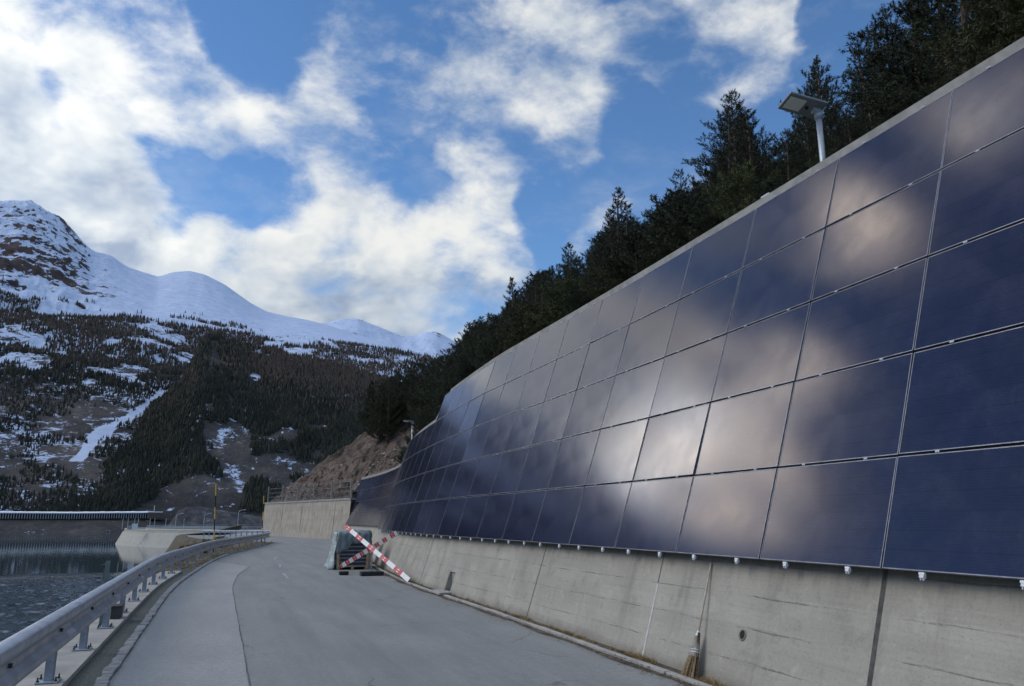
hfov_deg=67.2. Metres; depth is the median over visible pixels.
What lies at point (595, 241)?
pine tree
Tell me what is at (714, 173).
pine tree
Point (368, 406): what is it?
pine tree
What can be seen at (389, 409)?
pine tree
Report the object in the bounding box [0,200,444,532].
mountain
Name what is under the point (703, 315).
solar panel
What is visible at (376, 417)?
pine tree
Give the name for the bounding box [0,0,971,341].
sky
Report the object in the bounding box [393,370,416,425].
pine tree
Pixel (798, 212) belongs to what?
solar panel
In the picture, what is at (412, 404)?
pine tree
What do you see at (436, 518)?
solar panel
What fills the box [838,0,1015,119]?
pine tree
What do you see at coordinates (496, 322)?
pine tree
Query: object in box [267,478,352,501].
fence
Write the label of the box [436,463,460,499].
solar panel
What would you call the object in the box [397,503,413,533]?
solar panel
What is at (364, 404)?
pine tree
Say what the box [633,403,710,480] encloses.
solar panel
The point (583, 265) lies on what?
pine tree
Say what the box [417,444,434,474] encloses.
solar panel
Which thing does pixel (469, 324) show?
pine tree
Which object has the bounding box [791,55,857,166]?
pine tree
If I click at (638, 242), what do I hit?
pine tree
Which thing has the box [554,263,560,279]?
pine tree
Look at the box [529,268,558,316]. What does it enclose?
pine tree
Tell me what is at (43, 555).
lake
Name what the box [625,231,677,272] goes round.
evergreen shrub
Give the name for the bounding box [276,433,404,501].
loose stones
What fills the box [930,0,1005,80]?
pine tree
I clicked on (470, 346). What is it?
pine tree
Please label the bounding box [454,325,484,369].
pine tree
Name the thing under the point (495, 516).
solar panel
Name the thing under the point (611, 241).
pine tree
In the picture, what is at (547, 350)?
solar panel
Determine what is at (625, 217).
pine tree
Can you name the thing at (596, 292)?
evergreen shrub
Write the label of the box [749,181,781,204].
evergreen shrub
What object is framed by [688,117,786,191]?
pine tree
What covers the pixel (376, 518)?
solar panel
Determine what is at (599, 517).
solar panel
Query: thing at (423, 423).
evergreen shrub
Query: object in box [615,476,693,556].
solar panel
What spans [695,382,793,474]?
solar panel
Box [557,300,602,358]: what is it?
solar panel
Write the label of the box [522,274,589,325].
evergreen shrub
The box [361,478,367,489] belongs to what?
solar panel
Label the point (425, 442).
solar panel
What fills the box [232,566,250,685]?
road seam
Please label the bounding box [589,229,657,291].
evergreen shrub
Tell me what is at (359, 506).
solar panel
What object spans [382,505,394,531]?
solar panel
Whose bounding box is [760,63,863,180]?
pine tree
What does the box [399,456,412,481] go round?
solar panel
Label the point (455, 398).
solar panel
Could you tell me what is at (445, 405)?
solar panel
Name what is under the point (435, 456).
solar panel
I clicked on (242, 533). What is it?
access road
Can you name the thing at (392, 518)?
solar panel
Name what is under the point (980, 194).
solar panel
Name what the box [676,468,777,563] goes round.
solar panel
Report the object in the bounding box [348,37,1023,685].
retaining wall
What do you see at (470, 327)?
pine tree
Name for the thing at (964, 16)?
pine tree
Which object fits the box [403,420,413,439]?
street lamp
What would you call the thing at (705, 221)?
evergreen shrub
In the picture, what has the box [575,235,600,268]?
pine tree
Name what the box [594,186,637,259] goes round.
pine tree
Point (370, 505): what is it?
solar panel
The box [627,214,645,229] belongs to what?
pine tree
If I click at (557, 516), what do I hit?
solar panel
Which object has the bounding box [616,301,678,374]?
solar panel
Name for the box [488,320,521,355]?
evergreen shrub
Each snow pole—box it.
[213,484,216,551]
[262,496,263,532]
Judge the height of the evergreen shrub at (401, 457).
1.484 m
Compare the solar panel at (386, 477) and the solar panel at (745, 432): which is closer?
the solar panel at (745, 432)
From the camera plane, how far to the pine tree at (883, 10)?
39.61 m
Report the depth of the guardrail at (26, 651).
9.34 m
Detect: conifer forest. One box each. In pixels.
[0,281,445,509]
[13,332,386,512]
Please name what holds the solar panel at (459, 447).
attached to the mounting rails
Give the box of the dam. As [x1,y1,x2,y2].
[115,524,249,547]
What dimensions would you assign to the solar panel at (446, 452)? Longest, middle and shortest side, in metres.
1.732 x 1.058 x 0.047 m
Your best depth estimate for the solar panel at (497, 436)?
19.68 m
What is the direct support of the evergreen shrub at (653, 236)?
on the hillside
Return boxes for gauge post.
[99,561,110,624]
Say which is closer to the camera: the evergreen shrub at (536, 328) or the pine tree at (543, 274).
the evergreen shrub at (536, 328)
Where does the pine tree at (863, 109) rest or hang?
on the hillside
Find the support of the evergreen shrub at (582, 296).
on the hillside
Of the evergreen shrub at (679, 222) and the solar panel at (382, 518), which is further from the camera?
the solar panel at (382, 518)
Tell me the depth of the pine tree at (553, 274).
84.64 m
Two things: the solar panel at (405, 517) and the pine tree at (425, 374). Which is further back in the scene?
the pine tree at (425, 374)
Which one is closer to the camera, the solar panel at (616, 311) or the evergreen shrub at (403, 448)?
the solar panel at (616, 311)
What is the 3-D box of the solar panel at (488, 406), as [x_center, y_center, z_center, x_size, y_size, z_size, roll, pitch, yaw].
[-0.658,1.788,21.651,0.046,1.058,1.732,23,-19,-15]
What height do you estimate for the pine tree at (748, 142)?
2.839 m
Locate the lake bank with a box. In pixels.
[151,525,267,575]
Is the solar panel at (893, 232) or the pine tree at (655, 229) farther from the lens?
the pine tree at (655, 229)
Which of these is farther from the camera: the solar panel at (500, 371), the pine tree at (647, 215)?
the pine tree at (647, 215)
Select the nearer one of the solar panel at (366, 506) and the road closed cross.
the road closed cross
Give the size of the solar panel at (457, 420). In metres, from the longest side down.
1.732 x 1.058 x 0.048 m
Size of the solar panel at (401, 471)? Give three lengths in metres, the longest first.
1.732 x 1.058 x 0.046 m
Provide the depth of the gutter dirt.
11.82 m
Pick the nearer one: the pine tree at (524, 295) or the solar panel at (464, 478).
the solar panel at (464, 478)
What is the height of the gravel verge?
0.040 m
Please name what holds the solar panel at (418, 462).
attached to the mounting rails
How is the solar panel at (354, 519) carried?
attached to the mounting rails
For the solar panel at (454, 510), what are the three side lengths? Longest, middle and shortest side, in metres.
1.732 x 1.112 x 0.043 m
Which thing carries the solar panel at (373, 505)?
attached to the mounting rails
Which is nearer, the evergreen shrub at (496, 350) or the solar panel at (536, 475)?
the solar panel at (536, 475)
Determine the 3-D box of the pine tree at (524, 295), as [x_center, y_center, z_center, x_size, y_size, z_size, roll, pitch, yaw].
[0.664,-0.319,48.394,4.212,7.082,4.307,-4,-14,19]
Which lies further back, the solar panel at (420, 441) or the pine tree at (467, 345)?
the pine tree at (467, 345)
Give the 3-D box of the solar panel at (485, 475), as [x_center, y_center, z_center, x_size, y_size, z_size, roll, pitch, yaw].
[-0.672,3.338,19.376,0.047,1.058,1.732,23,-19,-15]
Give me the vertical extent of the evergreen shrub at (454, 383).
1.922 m
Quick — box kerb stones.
[94,554,228,685]
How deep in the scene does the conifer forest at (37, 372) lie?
1173.08 m
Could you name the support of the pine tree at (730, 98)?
on the hillside
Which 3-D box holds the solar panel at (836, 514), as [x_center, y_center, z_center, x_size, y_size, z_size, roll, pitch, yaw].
[3.140,1.746,7.781,0.043,1.112,1.732,23,-19,-13]
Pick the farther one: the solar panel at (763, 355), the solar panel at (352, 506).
the solar panel at (352, 506)
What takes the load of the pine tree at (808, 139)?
on the hillside
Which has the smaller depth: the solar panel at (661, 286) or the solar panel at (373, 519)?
the solar panel at (661, 286)
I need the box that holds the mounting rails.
[356,301,1023,512]
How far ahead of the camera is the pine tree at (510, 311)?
61.37 m
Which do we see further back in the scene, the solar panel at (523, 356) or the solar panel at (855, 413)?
the solar panel at (523, 356)
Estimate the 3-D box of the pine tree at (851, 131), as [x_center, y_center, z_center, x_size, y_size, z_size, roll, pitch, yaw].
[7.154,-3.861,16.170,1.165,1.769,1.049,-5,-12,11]
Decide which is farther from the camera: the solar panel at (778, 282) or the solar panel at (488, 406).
the solar panel at (488, 406)
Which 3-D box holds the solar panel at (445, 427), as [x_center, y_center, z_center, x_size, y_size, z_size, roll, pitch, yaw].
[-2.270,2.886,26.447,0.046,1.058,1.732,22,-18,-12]
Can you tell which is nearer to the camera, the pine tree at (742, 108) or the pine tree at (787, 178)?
the pine tree at (787, 178)
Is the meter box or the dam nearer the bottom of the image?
the meter box
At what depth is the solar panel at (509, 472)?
17.72 m
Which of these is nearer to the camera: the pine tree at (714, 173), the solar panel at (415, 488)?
the pine tree at (714, 173)
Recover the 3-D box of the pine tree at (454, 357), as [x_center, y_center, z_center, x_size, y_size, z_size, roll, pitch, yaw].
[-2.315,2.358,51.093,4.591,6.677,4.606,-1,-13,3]
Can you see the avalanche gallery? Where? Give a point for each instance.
(74, 515)
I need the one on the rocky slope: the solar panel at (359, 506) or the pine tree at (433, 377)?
the pine tree at (433, 377)
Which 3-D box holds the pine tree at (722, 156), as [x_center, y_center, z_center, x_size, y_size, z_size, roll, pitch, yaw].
[5.627,-4.359,19.991,2.162,3.924,2.526,-5,-14,19]
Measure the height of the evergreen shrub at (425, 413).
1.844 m
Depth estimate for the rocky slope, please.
84.57 m
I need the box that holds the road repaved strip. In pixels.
[108,561,248,685]
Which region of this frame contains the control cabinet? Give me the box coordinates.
[127,524,137,529]
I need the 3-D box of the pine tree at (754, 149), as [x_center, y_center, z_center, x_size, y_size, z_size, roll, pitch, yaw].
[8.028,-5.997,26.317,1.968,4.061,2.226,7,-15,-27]
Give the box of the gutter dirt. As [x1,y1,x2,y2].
[368,557,724,685]
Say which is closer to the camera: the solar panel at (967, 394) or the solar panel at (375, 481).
the solar panel at (967, 394)
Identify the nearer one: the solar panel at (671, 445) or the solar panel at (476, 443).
the solar panel at (671, 445)
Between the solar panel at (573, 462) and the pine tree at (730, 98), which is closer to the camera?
the solar panel at (573, 462)
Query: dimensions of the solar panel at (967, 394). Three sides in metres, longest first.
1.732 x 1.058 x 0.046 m
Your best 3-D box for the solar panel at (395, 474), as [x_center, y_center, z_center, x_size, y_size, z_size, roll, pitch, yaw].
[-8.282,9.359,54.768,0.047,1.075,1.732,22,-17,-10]
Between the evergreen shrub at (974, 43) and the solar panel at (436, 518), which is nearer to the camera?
the evergreen shrub at (974, 43)
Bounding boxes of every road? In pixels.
[110,535,684,685]
[226,533,260,534]
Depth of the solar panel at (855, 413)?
7.99 m
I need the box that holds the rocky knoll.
[167,506,261,529]
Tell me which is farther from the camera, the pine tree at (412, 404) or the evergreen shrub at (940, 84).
the pine tree at (412, 404)
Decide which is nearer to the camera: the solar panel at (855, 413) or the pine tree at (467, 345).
the solar panel at (855, 413)
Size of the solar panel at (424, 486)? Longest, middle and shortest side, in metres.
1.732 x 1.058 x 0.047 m
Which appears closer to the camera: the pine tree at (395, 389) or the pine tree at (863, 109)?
the pine tree at (863, 109)
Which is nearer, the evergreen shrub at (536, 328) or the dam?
the evergreen shrub at (536, 328)
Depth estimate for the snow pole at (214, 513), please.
42.96 m
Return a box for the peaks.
[322,319,454,356]
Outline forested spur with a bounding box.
[91,340,353,518]
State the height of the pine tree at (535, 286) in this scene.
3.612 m
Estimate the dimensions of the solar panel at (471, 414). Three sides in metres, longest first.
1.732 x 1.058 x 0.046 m
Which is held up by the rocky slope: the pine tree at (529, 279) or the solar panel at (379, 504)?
the pine tree at (529, 279)
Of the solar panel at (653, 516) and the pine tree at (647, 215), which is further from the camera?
the pine tree at (647, 215)
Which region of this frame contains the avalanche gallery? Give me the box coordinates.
[0,511,147,518]
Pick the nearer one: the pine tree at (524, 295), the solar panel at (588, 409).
the solar panel at (588, 409)
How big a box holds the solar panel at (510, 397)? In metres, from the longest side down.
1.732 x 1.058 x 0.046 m
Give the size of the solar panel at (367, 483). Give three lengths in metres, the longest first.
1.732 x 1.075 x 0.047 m
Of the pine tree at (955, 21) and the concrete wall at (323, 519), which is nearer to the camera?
the pine tree at (955, 21)
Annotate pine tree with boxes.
[354,380,384,429]
[356,383,375,421]
[357,387,394,442]
[358,380,377,422]
[362,382,374,427]
[363,385,391,440]
[365,377,410,444]
[370,369,412,420]
[376,376,403,423]
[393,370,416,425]
[397,362,430,425]
[398,362,421,406]
[399,363,422,410]
[401,364,409,383]
[406,355,451,430]
[413,348,456,407]
[415,358,432,405]
[431,321,477,379]
[434,325,476,388]
[437,331,487,386]
[438,343,477,393]
[444,336,466,382]
[445,330,476,389]
[447,316,488,380]
[454,312,501,357]
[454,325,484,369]
[479,304,517,351]
[484,316,496,333]
[493,277,521,328]
[496,298,518,326]
[504,290,523,315]
[508,283,533,318]
[514,269,543,302]
[514,272,562,323]
[518,282,531,316]
[520,273,534,295]
[525,272,545,308]
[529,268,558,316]
[537,252,586,314]
[550,265,556,285]
[552,242,577,289]
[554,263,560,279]
[563,230,609,278]
[572,218,628,286]
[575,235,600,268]
[577,246,611,303]
[578,254,598,286]
[585,208,630,290]
[590,203,641,271]
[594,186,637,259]
[607,231,632,275]
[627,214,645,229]
[628,224,657,264]
[630,210,675,260]
[641,209,651,223]
[651,168,692,231]
[652,192,687,246]
[681,89,792,207]
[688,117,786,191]
[689,105,771,212]
[700,149,734,202]
[708,106,794,211]
[714,102,773,204]
[731,115,773,200]
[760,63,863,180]
[761,128,814,185]
[764,120,832,184]
[781,126,831,182]
[786,118,831,173]
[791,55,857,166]
[791,74,846,148]
[829,31,911,145]
[830,0,977,127]
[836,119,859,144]
[837,21,927,134]
[837,52,908,142]
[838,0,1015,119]
[846,6,928,132]
[882,6,952,101]
[897,0,1014,107]
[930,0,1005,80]
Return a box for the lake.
[0,532,167,579]
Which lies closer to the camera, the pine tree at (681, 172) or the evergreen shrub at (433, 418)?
the pine tree at (681, 172)
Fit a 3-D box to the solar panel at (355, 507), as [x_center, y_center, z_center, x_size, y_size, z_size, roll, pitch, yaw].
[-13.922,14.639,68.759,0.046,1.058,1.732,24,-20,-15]
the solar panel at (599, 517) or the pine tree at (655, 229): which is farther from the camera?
the pine tree at (655, 229)
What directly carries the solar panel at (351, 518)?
attached to the mounting rails
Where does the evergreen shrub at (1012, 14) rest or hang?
on the hillside
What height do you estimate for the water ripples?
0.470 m
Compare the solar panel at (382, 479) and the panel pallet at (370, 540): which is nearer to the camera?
the panel pallet at (370, 540)
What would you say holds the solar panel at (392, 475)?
attached to the mounting rails
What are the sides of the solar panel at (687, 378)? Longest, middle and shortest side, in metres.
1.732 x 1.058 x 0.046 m
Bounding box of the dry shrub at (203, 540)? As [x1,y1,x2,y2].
[193,539,212,553]
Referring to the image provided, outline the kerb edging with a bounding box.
[370,551,711,685]
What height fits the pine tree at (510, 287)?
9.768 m
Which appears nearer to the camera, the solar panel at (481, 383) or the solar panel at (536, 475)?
the solar panel at (536, 475)
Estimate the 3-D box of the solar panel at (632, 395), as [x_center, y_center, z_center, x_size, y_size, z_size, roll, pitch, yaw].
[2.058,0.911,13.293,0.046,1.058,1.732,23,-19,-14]
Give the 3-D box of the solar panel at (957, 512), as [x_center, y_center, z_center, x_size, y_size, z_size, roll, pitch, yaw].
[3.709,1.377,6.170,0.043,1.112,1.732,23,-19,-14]
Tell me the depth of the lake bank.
74.37 m
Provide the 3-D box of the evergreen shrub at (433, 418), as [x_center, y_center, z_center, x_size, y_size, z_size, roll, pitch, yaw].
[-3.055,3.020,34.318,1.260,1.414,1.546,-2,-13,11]
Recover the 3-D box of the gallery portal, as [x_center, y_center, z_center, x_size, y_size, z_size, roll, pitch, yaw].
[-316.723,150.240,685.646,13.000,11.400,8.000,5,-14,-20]
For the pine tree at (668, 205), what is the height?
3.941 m
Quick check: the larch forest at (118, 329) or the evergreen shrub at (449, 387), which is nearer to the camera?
the evergreen shrub at (449, 387)
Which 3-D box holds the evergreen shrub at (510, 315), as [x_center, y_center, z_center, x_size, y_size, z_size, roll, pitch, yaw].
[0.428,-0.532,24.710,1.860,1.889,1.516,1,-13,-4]
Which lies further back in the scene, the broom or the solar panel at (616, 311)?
the solar panel at (616, 311)
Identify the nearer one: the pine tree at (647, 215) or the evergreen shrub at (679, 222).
the evergreen shrub at (679, 222)
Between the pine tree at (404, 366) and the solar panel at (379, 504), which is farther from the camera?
the pine tree at (404, 366)
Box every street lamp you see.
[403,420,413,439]
[778,91,827,161]
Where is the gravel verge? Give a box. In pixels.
[66,542,274,685]
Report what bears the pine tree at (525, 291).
on the hillside
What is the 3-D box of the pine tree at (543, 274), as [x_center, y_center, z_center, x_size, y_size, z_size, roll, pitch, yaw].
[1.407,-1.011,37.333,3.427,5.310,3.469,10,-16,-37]
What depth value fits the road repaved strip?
11.64 m
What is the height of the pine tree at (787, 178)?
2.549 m
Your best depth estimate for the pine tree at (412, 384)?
89.78 m
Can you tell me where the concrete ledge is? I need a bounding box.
[15,571,181,685]
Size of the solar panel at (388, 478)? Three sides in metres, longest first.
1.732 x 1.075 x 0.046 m
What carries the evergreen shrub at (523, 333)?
on the hillside
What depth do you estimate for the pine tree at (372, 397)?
90.74 m
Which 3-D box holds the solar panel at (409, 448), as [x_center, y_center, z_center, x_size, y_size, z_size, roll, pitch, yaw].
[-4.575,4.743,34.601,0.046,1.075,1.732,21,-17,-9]
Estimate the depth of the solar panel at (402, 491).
30.74 m
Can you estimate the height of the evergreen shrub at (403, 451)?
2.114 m
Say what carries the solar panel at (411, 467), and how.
attached to the mounting rails
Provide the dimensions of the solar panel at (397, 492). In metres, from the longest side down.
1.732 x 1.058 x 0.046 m
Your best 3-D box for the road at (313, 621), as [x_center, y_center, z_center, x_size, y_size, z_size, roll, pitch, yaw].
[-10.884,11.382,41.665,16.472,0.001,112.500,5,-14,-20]
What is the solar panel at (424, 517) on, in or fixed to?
attached to the mounting rails
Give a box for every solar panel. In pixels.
[348,513,354,524]
[350,502,355,512]
[351,513,358,524]
[352,501,359,512]
[353,490,359,501]
[356,501,362,512]
[357,479,363,490]
[357,490,363,500]
[359,500,366,512]
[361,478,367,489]
[363,500,369,511]
[364,477,371,488]
[366,499,373,511]
[368,476,375,488]
[369,499,376,511]
[371,512,377,524]
[372,475,379,487]
[373,498,379,511]
[373,511,380,525]
[375,474,382,486]
[375,498,382,511]
[376,511,382,525]
[378,507,386,530]
[379,473,385,485]
[379,506,390,530]
[382,472,389,484]
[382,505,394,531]
[386,470,392,483]
[386,505,399,532]
[387,483,398,505]
[389,469,395,482]
[391,480,403,505]
[391,504,406,532]
[392,467,398,481]
[395,479,408,504]
[396,459,406,482]
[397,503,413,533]
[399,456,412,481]
[401,476,416,503]
[404,436,415,460]
[404,452,418,479]
[405,502,423,534]
[407,473,424,502]
[408,432,420,457]
[410,448,426,477]
[413,427,427,454]
[413,500,434,535]
[415,470,434,501]
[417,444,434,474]
[419,422,435,451]
[424,499,448,537]
[425,467,446,500]
[426,439,445,471]
[427,416,444,447]
[436,388,454,420]
[436,410,455,442]
[436,434,457,469]
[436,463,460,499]
[438,497,467,538]
[445,381,465,414]
[446,402,468,438]
[447,428,472,465]
[450,458,479,497]
[456,371,479,408]
[456,495,489,540]
[459,394,483,432]
[461,421,491,461]
[468,453,502,496]
[469,361,494,400]
[474,384,504,426]
[477,493,515,542]
[481,413,514,457]
[485,349,515,392]
[490,447,529,494]
[493,374,527,419]
[502,490,546,544]
[503,403,542,451]
[505,336,539,383]
[516,360,556,411]
[517,439,561,491]
[529,319,568,372]
[530,391,575,445]
[532,487,584,547]
[544,344,589,401]
[548,430,599,488]
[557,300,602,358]
[563,376,614,438]
[569,482,631,551]
[577,325,629,389]
[585,419,648,485]
[590,277,642,342]
[601,359,663,428]
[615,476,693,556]
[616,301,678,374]
[631,247,692,323]
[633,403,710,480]
[649,335,726,416]
[665,270,741,356]
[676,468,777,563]
[680,209,755,299]
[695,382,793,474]
[711,303,810,401]
[728,229,825,332]
[743,159,838,267]
[760,457,897,573]
[779,353,913,466]
[796,258,927,380]
[812,170,940,300]
[826,90,952,226]
[882,445,1023,589]
[899,326,1023,454]
[914,222,1023,350]
[929,129,1023,255]
[942,47,1023,168]
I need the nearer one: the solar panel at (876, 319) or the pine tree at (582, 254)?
the solar panel at (876, 319)
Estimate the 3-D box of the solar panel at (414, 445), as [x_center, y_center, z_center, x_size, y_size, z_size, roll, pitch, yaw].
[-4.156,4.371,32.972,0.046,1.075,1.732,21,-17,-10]
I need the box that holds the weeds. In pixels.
[370,551,731,685]
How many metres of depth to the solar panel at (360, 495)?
69.04 m
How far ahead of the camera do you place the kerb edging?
11.34 m
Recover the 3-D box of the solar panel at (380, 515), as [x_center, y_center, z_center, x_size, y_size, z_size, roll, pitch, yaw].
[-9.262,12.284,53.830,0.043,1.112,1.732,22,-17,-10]
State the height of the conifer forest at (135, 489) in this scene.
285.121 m
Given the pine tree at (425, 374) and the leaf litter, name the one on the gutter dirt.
the leaf litter
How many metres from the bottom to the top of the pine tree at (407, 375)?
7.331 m
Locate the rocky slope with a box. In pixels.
[271,94,900,507]
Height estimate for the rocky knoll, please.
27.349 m
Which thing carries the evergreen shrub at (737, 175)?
on the hillside
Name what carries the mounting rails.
attached to the retaining wall at (770, 623)
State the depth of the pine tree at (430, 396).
56.87 m
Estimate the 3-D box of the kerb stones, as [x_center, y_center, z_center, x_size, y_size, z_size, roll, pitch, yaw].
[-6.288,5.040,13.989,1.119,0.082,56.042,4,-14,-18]
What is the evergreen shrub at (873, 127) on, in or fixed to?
on the hillside
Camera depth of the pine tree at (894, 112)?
18.06 m
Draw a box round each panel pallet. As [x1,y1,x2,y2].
[324,531,370,569]
[339,530,371,563]
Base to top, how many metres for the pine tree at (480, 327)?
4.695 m
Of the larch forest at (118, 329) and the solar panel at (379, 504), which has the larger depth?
the larch forest at (118, 329)
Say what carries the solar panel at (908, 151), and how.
attached to the mounting rails
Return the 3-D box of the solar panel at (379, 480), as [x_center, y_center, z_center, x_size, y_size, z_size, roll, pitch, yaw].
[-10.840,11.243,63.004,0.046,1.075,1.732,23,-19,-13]
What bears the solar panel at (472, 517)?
attached to the mounting rails
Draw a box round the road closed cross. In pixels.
[339,525,410,581]
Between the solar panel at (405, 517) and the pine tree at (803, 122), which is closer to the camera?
the pine tree at (803, 122)
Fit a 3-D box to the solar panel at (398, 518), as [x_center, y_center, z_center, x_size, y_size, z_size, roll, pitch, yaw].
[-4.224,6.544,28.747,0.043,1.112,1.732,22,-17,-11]
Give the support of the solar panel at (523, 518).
attached to the mounting rails
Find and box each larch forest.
[0,276,445,505]
[38,330,401,509]
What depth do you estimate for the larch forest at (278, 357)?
1134.42 m
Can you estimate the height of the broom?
1.268 m
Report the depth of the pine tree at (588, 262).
22.26 m
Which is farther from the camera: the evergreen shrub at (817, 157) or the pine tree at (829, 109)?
the pine tree at (829, 109)
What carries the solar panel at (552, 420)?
attached to the mounting rails
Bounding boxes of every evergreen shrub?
[396,452,403,463]
[399,430,418,454]
[399,435,415,453]
[410,408,433,435]
[420,413,433,428]
[428,398,441,420]
[434,381,455,412]
[447,365,472,392]
[453,351,479,383]
[468,322,507,368]
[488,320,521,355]
[493,301,551,351]
[498,300,550,346]
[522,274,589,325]
[522,301,568,333]
[558,283,594,317]
[577,259,640,297]
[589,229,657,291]
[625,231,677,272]
[631,183,711,260]
[660,182,722,252]
[682,196,735,242]
[701,159,781,225]
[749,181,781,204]
[804,147,836,167]
[826,141,845,157]
[865,120,885,132]
[922,0,1023,88]
[922,74,956,93]
[973,0,1023,53]
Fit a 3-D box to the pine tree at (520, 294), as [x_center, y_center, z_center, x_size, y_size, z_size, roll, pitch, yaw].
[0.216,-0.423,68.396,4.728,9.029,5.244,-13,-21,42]
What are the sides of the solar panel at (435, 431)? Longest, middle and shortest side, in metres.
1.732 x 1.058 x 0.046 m
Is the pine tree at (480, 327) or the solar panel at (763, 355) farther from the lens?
the pine tree at (480, 327)
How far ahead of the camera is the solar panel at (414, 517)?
25.47 m
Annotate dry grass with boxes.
[148,541,271,577]
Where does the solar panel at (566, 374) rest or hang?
attached to the mounting rails
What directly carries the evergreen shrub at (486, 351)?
on the hillside
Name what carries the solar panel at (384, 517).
attached to the mounting rails
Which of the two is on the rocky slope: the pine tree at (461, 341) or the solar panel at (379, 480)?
the pine tree at (461, 341)
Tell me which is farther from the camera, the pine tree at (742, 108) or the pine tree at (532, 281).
the pine tree at (532, 281)
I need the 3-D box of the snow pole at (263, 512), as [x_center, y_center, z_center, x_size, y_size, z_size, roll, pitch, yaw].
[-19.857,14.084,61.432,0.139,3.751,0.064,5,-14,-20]
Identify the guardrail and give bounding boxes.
[0,532,269,685]
[203,530,269,536]
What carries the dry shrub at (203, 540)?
on the lake bank
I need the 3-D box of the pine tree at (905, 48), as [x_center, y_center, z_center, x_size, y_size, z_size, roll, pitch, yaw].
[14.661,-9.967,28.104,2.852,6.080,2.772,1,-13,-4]
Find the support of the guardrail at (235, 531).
on the road at (313, 621)
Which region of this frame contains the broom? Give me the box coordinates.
[681,563,711,679]
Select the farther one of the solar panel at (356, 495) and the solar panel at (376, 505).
the solar panel at (356, 495)
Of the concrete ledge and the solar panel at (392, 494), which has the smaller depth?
the concrete ledge
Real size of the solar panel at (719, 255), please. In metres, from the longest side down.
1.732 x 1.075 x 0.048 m
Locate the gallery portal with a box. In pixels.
[147,505,163,518]
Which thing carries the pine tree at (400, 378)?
on the rocky slope
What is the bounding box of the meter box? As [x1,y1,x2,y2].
[110,603,124,618]
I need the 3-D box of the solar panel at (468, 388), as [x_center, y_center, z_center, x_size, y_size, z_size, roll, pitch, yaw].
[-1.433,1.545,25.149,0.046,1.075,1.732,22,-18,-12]
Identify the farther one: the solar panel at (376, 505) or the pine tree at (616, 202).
the solar panel at (376, 505)
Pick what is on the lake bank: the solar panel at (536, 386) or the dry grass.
the dry grass
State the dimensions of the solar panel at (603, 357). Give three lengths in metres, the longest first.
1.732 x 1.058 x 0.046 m
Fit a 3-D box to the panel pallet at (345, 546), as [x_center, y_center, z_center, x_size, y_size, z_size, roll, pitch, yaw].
[-6.265,7.837,29.267,1.559,1.369,1.904,4,-13,-17]
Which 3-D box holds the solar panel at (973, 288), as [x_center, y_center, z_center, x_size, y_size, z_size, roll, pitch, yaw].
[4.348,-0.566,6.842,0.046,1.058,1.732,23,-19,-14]
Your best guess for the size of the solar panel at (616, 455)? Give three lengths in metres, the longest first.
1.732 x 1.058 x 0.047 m
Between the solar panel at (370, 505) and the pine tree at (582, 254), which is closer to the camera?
the pine tree at (582, 254)
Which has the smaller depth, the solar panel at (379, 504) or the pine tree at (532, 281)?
the solar panel at (379, 504)
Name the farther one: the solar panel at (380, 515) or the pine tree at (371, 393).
the pine tree at (371, 393)
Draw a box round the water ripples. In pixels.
[0,576,116,641]
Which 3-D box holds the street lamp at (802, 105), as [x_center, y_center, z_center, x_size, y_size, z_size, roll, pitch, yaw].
[4.551,-2.838,11.868,0.669,2.028,0.356,3,-13,-14]
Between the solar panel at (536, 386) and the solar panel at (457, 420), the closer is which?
the solar panel at (536, 386)
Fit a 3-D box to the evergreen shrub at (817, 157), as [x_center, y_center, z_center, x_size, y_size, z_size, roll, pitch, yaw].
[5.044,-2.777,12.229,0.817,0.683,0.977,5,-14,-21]
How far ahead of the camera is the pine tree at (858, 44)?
20.55 m
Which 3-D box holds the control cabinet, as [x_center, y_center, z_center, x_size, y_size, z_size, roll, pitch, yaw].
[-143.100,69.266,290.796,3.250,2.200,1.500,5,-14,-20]
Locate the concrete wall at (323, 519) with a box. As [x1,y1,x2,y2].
[261,498,355,538]
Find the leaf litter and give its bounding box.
[368,556,716,685]
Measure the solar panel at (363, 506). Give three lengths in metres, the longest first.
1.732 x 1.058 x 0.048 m
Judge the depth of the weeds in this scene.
10.92 m
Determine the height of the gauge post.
1.020 m
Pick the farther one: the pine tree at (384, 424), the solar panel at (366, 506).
the pine tree at (384, 424)
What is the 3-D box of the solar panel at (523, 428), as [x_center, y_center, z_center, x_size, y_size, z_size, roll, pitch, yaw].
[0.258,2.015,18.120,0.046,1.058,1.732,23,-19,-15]
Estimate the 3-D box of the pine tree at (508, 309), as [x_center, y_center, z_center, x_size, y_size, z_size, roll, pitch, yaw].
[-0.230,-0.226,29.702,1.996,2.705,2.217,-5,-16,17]
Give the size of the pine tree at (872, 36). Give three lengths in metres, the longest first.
5.827 x 4.222 x 3.801 m
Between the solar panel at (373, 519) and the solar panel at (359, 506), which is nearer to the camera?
the solar panel at (373, 519)
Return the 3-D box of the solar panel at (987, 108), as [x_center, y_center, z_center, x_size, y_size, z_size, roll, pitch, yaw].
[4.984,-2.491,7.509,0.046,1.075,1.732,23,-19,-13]

